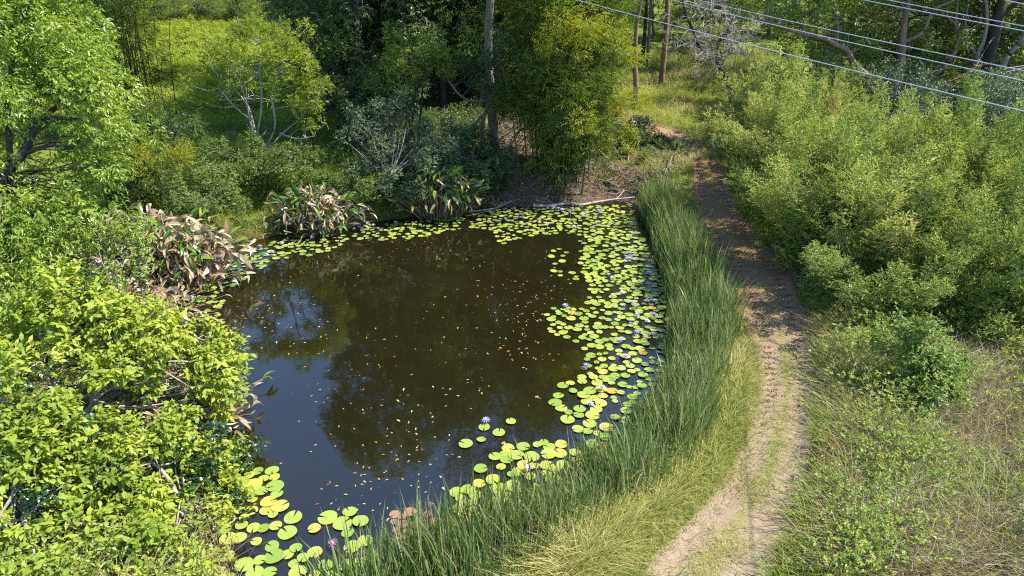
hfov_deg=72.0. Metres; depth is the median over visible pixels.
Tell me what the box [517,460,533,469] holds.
lily pad
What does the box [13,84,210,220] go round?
undergrowth
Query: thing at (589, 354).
lily pad
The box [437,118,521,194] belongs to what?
bush
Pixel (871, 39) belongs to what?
power line
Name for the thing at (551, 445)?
lily pad
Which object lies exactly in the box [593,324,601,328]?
lily pad
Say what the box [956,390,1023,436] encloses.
dead weed
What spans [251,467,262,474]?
lily pad
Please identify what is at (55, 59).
broadleaf tree
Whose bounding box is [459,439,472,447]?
lily pad
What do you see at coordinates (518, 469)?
lily pad
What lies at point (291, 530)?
lily pad
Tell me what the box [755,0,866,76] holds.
tree
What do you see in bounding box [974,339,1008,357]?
dead branch
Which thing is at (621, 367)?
lily pad
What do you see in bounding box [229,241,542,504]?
floating leaf specks
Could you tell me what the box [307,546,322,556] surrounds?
lily pad
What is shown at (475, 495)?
lily pad
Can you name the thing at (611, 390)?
lily pad
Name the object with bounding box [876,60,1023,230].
thicket shrub
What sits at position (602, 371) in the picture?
lily pad
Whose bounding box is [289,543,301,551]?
lily pad
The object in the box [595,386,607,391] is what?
lily pad
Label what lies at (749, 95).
thicket shrub
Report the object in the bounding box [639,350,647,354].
lily pad
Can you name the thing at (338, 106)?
bush
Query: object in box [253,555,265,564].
lily pad
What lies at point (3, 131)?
tree
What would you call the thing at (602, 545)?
tall grass
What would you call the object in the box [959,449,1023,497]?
dead weed
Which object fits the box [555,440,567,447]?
lily pad
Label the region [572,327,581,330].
lily pad
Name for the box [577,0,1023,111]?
power line
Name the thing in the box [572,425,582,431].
lily pad
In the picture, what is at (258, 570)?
lily pad
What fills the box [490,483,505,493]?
lily pad
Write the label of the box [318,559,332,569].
lily pad
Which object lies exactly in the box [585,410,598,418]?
lily pad
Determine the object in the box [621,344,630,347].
lily pad
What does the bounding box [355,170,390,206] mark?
bush
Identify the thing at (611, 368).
lily pad
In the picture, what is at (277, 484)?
lily pad
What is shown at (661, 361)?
lily pad
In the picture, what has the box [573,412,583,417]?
lily pad
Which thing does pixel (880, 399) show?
dead weed
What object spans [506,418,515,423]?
lily pad
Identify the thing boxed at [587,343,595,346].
lily pad
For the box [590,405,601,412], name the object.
lily pad
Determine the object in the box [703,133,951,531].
weeds
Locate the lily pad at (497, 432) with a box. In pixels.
[493,428,504,435]
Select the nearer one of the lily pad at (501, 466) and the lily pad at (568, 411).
the lily pad at (501, 466)
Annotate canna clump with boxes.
[1,355,237,510]
[21,269,232,337]
[24,362,272,473]
[53,200,269,298]
[262,176,376,245]
[379,155,493,220]
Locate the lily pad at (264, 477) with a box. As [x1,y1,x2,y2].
[258,475,268,480]
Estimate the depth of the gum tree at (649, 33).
48.05 m
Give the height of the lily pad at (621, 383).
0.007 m
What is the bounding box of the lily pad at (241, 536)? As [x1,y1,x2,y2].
[232,532,246,542]
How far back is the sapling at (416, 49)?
28.64 m
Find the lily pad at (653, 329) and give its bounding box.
[650,327,658,330]
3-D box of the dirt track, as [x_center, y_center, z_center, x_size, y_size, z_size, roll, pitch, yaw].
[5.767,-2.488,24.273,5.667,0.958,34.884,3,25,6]
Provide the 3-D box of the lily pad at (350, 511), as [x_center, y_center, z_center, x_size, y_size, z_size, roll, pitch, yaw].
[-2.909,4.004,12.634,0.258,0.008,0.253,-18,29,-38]
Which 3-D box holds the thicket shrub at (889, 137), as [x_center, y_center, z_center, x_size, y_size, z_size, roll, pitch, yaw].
[12.217,-4.464,22.940,4.650,4.773,4.963,8,26,16]
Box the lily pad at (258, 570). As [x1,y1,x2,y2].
[245,565,263,575]
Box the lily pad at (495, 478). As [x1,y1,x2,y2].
[486,474,499,483]
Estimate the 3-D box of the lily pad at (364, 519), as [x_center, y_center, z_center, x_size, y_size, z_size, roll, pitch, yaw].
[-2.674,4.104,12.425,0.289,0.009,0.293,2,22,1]
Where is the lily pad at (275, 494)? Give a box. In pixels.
[270,489,282,497]
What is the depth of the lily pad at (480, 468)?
13.70 m
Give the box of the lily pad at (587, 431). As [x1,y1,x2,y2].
[582,428,592,433]
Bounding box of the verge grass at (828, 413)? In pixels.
[728,302,958,575]
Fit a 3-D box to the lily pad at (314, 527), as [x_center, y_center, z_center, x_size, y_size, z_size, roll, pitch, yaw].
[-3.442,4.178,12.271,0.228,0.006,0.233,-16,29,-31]
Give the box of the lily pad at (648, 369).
[644,367,653,371]
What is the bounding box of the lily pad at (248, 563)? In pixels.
[235,557,253,571]
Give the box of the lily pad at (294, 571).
[288,565,306,575]
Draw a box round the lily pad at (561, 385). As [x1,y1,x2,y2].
[557,382,568,387]
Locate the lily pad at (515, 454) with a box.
[508,450,523,459]
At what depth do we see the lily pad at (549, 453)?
14.12 m
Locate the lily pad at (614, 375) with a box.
[610,373,619,378]
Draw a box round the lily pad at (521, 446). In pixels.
[516,442,529,449]
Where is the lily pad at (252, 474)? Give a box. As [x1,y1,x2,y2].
[244,471,254,477]
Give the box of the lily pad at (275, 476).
[269,473,279,480]
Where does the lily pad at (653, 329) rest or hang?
on the pond water
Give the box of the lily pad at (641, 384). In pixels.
[637,383,646,387]
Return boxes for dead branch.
[469,200,511,211]
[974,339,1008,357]
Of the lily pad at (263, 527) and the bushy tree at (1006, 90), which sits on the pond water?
the lily pad at (263, 527)
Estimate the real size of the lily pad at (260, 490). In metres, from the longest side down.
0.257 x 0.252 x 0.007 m
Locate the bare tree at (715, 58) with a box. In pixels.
[659,0,779,102]
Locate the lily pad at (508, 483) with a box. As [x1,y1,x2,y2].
[505,480,519,490]
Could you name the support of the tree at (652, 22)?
on the ground at (590, 190)
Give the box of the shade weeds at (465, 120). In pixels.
[330,95,515,213]
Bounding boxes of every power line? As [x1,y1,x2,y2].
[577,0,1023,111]
[672,0,1023,80]
[698,0,1023,70]
[864,0,1023,31]
[888,0,1023,26]
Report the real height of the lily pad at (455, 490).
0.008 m
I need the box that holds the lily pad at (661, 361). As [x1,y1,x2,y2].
[656,360,665,365]
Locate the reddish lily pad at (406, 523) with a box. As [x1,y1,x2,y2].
[396,520,407,526]
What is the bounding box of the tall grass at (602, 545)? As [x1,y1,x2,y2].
[452,178,800,575]
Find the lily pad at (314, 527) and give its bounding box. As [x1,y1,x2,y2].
[308,523,320,532]
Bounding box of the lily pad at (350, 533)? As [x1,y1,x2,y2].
[341,528,353,536]
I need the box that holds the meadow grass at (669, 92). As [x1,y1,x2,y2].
[592,44,768,196]
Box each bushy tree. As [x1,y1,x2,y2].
[710,54,817,126]
[753,47,875,117]
[762,18,868,107]
[835,55,958,133]
[856,58,952,128]
[944,66,1023,154]
[956,65,1023,136]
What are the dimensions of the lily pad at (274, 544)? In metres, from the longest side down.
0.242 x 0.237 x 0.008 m
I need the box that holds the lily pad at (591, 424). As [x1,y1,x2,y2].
[583,419,596,427]
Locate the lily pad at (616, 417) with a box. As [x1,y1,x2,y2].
[610,414,619,418]
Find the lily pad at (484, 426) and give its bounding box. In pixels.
[479,423,489,430]
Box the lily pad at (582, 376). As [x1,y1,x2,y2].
[577,374,585,378]
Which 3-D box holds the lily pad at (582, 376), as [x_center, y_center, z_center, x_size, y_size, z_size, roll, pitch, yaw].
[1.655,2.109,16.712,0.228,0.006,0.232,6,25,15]
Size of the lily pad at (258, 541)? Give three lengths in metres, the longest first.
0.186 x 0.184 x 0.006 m
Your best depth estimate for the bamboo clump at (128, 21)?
34.94 m
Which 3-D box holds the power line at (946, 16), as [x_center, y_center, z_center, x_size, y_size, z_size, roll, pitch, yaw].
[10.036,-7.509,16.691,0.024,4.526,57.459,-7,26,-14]
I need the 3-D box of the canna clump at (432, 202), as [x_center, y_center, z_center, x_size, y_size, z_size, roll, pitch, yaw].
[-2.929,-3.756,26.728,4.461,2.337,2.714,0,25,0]
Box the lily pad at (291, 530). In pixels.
[278,525,296,539]
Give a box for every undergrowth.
[0,336,237,575]
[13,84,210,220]
[115,112,399,248]
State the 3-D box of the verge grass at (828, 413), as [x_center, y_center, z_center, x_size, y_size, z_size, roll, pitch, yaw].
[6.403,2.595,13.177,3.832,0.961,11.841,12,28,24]
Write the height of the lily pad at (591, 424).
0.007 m
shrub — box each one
[0,251,257,431]
[0,369,174,575]
[28,204,159,339]
[97,395,270,575]
[702,77,838,176]
[715,62,828,142]
[720,70,904,225]
[728,37,855,209]
[728,69,804,127]
[736,97,933,277]
[749,108,972,295]
[797,177,1003,335]
[800,67,866,119]
[809,73,970,195]
[809,88,880,177]
[810,78,865,134]
[821,125,1023,278]
[831,137,974,225]
[850,306,981,420]
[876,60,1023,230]
[881,85,985,156]
[903,153,1023,333]
[940,257,1023,358]
[948,114,1023,261]
[959,112,1023,198]
[961,131,1023,173]
[987,165,1023,253]
[995,175,1023,275]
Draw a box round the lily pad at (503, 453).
[500,451,507,455]
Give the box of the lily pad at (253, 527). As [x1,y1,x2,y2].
[247,523,259,532]
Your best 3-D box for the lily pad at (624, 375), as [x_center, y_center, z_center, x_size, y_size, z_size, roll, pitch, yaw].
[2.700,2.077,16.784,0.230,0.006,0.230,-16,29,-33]
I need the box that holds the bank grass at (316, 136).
[119,116,402,241]
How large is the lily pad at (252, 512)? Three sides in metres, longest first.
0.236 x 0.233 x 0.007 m
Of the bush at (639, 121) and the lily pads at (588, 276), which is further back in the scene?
the bush at (639, 121)
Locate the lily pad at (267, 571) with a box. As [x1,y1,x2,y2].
[262,566,276,575]
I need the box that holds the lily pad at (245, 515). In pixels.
[239,513,248,518]
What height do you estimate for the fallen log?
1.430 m
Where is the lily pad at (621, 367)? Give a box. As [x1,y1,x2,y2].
[617,365,625,369]
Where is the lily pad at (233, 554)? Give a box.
[218,550,234,561]
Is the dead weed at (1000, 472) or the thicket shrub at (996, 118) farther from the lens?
the thicket shrub at (996, 118)
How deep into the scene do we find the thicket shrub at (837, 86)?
29.13 m
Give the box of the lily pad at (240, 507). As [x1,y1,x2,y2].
[229,504,244,514]
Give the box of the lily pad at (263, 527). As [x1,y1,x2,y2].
[257,523,268,531]
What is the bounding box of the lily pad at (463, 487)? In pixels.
[461,484,475,493]
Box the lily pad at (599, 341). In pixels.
[595,339,603,343]
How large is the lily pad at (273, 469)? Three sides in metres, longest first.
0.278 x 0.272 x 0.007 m
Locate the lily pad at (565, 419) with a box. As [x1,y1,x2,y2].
[560,415,574,422]
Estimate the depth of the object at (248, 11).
61.65 m
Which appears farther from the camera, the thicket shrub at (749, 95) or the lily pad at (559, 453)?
the thicket shrub at (749, 95)
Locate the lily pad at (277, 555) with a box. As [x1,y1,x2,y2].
[264,548,283,563]
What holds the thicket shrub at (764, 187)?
on the ground at (590, 190)
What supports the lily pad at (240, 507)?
on the pond water
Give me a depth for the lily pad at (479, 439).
14.52 m
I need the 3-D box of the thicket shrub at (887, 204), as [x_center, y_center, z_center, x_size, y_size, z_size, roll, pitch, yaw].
[9.292,-2.255,18.734,4.717,4.842,5.034,-3,25,-7]
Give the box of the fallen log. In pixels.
[533,189,634,206]
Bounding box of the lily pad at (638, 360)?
[632,358,641,362]
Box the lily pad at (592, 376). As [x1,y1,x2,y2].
[589,374,597,378]
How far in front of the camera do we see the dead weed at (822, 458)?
12.37 m
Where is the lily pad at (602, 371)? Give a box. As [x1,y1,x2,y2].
[598,369,607,373]
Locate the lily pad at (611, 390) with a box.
[607,388,617,393]
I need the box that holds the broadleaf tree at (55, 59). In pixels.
[0,0,173,346]
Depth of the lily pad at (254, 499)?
12.92 m
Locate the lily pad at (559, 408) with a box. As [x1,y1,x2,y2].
[555,404,566,410]
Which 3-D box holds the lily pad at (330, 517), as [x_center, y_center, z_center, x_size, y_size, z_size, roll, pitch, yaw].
[-3.272,4.070,12.506,0.344,0.009,0.340,4,28,9]
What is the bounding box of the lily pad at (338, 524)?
[333,516,351,529]
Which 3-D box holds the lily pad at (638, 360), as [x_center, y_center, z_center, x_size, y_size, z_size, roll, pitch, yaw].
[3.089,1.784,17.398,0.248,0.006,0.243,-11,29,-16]
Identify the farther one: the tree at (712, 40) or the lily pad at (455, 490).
the tree at (712, 40)
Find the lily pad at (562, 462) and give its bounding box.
[557,460,568,467]
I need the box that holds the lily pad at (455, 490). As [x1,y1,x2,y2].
[450,487,462,496]
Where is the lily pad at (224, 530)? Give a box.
[216,524,230,535]
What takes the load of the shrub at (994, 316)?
on the ground at (590, 190)
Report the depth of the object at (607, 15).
41.30 m
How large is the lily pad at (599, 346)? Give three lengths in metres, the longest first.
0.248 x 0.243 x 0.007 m
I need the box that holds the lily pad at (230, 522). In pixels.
[216,514,235,525]
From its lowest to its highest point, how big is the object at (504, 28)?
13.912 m
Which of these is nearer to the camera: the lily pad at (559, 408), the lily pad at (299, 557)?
the lily pad at (299, 557)
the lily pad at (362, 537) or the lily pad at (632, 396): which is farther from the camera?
the lily pad at (632, 396)
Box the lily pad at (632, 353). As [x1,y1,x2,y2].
[628,351,636,355]
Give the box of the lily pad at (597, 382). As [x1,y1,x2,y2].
[591,379,602,385]
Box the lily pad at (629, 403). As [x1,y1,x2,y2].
[623,401,631,406]
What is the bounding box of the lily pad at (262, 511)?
[259,506,272,514]
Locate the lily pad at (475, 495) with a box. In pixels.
[468,490,480,498]
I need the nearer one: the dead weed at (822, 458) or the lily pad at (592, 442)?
the dead weed at (822, 458)
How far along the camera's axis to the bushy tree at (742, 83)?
34.16 m
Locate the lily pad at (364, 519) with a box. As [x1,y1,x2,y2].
[352,515,368,525]
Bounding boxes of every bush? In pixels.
[95,98,200,164]
[138,163,252,229]
[183,127,278,186]
[248,135,333,187]
[282,152,367,204]
[298,58,423,141]
[330,83,471,198]
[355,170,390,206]
[371,163,481,208]
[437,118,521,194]
[488,59,539,129]
[592,122,640,160]
[611,114,670,146]
[633,126,689,181]
[642,167,676,187]
[686,121,735,156]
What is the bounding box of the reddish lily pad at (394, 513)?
[389,510,399,517]
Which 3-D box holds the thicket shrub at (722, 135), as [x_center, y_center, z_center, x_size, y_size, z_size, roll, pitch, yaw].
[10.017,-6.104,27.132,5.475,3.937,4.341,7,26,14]
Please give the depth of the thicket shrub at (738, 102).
31.91 m
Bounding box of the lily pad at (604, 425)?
[599,423,612,430]
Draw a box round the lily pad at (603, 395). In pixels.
[598,393,607,397]
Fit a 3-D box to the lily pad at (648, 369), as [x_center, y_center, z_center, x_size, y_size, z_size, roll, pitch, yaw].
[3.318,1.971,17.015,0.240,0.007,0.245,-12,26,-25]
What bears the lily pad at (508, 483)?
on the pond water
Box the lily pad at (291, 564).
[288,559,298,567]
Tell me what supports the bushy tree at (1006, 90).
on the ground at (590, 190)
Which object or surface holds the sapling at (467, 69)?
on the ground at (590, 190)
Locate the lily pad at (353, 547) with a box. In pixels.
[344,540,359,551]
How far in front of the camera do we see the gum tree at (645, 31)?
49.24 m
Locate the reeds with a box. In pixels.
[295,171,750,575]
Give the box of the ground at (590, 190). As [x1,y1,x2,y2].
[0,0,1023,575]
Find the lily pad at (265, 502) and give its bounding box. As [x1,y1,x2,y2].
[260,496,276,506]
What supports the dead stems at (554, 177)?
on the ground at (590, 190)
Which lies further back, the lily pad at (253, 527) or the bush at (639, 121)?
the bush at (639, 121)
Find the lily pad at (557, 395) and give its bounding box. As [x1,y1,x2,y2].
[553,392,563,397]
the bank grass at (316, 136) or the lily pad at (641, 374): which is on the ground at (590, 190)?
the bank grass at (316, 136)
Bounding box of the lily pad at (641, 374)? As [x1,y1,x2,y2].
[638,372,647,376]
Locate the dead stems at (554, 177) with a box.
[467,109,645,216]
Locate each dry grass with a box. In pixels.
[0,346,281,575]
[750,294,1023,575]
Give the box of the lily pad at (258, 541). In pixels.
[250,537,261,544]
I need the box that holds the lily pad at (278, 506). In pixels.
[271,500,288,511]
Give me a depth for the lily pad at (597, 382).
16.49 m
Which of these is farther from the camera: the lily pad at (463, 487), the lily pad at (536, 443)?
the lily pad at (536, 443)
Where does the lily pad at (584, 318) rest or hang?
on the pond water
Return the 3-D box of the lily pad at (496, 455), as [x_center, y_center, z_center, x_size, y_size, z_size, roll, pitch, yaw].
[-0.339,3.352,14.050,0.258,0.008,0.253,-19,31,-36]
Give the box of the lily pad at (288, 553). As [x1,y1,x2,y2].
[283,549,293,558]
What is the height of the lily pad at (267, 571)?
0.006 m
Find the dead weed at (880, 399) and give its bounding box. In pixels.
[831,378,916,417]
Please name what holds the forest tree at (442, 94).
on the ground at (590, 190)
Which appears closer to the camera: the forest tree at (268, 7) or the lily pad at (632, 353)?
the lily pad at (632, 353)
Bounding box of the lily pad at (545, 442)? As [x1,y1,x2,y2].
[539,439,548,444]
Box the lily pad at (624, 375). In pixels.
[620,373,629,377]
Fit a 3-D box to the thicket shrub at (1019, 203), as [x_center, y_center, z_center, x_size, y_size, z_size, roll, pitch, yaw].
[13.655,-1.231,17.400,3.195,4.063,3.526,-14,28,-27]
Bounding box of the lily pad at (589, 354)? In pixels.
[586,352,595,357]
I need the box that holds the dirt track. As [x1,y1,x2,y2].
[615,110,815,575]
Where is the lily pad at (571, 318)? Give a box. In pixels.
[566,316,575,319]
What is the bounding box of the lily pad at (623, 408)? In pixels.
[620,407,630,413]
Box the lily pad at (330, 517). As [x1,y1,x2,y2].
[318,510,336,523]
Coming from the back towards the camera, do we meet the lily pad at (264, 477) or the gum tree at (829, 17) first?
the gum tree at (829, 17)
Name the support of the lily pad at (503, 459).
on the pond water
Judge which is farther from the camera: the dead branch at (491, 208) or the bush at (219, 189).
the dead branch at (491, 208)
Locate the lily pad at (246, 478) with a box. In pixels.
[233,476,249,485]
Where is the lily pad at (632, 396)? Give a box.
[627,394,637,399]
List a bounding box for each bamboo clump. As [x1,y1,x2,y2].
[20,0,173,125]
[72,0,198,127]
[434,0,658,201]
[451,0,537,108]
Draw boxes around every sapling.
[363,19,482,142]
[425,25,537,154]
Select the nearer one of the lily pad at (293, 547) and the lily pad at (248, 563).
the lily pad at (248, 563)
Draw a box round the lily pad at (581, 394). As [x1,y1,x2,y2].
[577,391,589,397]
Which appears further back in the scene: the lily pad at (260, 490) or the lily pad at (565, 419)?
the lily pad at (565, 419)
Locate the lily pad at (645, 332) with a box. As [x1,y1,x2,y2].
[641,331,650,334]
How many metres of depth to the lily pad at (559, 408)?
15.55 m
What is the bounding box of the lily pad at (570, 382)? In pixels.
[566,381,574,384]
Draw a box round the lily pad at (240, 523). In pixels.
[235,520,247,528]
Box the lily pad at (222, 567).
[216,566,227,574]
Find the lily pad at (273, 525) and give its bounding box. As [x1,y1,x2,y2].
[269,521,281,529]
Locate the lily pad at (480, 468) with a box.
[474,464,487,472]
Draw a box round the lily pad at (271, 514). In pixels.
[268,510,277,517]
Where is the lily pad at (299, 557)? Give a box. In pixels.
[297,553,308,561]
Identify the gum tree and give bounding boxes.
[484,0,498,150]
[633,0,642,107]
[641,0,647,59]
[645,0,652,65]
[658,0,669,83]
[728,0,976,116]
[915,0,1023,130]
[942,0,1023,109]
[962,0,1011,126]
[984,10,1023,130]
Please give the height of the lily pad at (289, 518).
0.008 m
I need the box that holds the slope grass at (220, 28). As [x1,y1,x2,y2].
[119,0,334,127]
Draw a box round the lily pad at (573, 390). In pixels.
[569,388,577,392]
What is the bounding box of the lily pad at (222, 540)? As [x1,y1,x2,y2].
[219,532,234,544]
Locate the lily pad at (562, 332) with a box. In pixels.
[558,330,567,333]
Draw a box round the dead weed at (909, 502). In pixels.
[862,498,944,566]
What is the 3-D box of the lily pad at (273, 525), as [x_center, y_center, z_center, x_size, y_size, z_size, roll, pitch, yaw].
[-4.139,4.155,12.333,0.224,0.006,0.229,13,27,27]
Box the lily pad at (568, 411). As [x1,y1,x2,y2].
[564,409,572,413]
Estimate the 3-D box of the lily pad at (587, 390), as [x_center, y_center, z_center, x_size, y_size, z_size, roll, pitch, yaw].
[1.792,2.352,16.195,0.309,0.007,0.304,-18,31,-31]
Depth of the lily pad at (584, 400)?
15.83 m
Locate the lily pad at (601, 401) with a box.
[595,399,606,405]
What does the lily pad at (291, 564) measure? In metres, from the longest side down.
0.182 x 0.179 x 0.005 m
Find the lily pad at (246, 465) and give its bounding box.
[239,461,253,471]
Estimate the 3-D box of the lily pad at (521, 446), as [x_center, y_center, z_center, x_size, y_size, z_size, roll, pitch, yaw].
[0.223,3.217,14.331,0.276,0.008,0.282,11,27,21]
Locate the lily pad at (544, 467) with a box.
[540,460,553,468]
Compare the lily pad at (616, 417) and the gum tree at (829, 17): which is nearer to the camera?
the lily pad at (616, 417)
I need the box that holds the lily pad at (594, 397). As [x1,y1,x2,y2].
[589,395,600,400]
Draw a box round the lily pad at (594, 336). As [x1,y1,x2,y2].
[590,334,598,338]
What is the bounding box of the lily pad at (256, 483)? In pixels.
[244,478,262,489]
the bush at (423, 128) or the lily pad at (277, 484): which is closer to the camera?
the lily pad at (277, 484)
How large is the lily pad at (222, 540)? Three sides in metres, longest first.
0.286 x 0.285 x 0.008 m
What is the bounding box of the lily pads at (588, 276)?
[185,204,673,403]
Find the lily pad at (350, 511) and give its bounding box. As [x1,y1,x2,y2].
[342,507,356,515]
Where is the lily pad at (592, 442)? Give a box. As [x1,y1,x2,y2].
[586,439,598,447]
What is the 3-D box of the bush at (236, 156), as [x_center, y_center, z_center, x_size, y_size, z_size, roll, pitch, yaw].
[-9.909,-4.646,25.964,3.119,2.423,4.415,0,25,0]
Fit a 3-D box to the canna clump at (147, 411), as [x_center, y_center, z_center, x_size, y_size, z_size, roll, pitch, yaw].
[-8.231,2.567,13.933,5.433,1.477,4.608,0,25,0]
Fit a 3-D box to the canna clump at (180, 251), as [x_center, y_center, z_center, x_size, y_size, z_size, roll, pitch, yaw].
[-10.517,-1.236,21.047,5.839,2.576,4.432,0,25,0]
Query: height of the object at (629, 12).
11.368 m
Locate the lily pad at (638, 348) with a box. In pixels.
[635,346,644,350]
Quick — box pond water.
[172,200,674,575]
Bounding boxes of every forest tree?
[257,0,407,102]
[260,0,440,127]
[289,0,456,111]
[348,0,482,102]
[381,0,503,109]
[400,0,529,99]
[432,1,501,83]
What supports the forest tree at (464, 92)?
on the ground at (590, 190)
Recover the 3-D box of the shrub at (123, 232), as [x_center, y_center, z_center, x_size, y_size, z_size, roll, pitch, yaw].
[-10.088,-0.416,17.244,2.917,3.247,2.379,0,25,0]
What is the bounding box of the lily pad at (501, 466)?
[496,463,505,469]
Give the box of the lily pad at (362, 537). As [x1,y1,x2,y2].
[358,535,372,545]
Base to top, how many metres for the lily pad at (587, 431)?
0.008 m
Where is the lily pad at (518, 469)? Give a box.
[512,467,524,475]
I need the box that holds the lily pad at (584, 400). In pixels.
[581,398,591,404]
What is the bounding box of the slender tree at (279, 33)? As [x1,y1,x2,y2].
[174,11,334,182]
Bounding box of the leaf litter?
[131,120,819,413]
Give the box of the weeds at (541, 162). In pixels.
[488,114,638,204]
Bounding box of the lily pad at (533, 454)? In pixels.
[524,451,539,460]
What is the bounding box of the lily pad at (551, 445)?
[543,443,554,449]
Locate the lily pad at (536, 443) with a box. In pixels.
[533,441,540,446]
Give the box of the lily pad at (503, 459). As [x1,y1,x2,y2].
[500,455,513,462]
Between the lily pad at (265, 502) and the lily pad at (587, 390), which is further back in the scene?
the lily pad at (587, 390)
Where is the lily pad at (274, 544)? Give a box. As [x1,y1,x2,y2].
[265,540,278,551]
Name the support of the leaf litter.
on the ground at (590, 190)
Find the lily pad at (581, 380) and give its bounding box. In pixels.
[577,378,586,383]
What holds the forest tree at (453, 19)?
on the ground at (590, 190)
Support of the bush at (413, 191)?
on the ground at (590, 190)
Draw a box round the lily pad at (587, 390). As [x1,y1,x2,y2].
[583,386,595,393]
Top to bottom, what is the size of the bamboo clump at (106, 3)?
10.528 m
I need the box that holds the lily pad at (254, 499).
[248,496,257,501]
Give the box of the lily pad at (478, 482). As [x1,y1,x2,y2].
[474,479,484,486]
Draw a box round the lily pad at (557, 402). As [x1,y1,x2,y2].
[548,399,561,405]
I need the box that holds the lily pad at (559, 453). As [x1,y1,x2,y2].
[553,448,566,457]
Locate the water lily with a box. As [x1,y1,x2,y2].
[328,539,336,546]
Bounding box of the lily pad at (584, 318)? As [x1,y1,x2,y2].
[579,316,588,320]
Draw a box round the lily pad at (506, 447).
[502,443,513,452]
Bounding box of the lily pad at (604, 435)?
[600,433,610,439]
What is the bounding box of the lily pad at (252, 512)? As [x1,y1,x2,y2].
[244,506,257,514]
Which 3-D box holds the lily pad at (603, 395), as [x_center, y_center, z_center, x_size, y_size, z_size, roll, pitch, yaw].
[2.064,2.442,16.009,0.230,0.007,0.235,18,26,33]
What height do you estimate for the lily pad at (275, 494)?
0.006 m
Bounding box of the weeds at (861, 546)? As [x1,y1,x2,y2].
[785,279,1023,575]
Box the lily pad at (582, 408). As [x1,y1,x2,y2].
[573,405,585,411]
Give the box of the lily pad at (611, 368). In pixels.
[608,366,617,370]
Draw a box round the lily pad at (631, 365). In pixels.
[626,363,634,367]
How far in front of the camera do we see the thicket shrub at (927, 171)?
20.62 m
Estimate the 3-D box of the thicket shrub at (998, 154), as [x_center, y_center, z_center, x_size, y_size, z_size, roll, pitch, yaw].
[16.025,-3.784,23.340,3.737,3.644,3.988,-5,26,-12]
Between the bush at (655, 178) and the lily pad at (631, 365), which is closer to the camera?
the lily pad at (631, 365)
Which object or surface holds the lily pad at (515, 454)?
on the pond water
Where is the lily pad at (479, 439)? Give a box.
[477,437,485,441]
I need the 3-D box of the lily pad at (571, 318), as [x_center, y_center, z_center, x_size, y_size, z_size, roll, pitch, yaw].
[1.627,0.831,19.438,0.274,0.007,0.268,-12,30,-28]
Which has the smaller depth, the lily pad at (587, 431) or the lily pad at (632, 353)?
the lily pad at (587, 431)
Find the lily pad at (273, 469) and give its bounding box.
[265,466,278,474]
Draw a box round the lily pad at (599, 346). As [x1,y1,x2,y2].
[595,344,603,348]
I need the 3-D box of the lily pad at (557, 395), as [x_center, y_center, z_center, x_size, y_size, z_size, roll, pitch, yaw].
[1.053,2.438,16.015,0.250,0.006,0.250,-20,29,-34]
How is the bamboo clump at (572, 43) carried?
on the ground at (590, 190)
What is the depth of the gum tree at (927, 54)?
33.95 m
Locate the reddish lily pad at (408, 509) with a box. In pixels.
[404,507,415,515]
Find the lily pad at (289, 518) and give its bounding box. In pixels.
[284,510,301,523]
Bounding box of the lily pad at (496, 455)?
[489,452,500,459]
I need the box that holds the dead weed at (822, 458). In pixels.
[800,426,919,485]
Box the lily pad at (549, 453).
[541,448,555,458]
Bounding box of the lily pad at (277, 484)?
[266,480,283,490]
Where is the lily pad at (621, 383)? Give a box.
[618,381,626,386]
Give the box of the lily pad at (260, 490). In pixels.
[255,486,267,494]

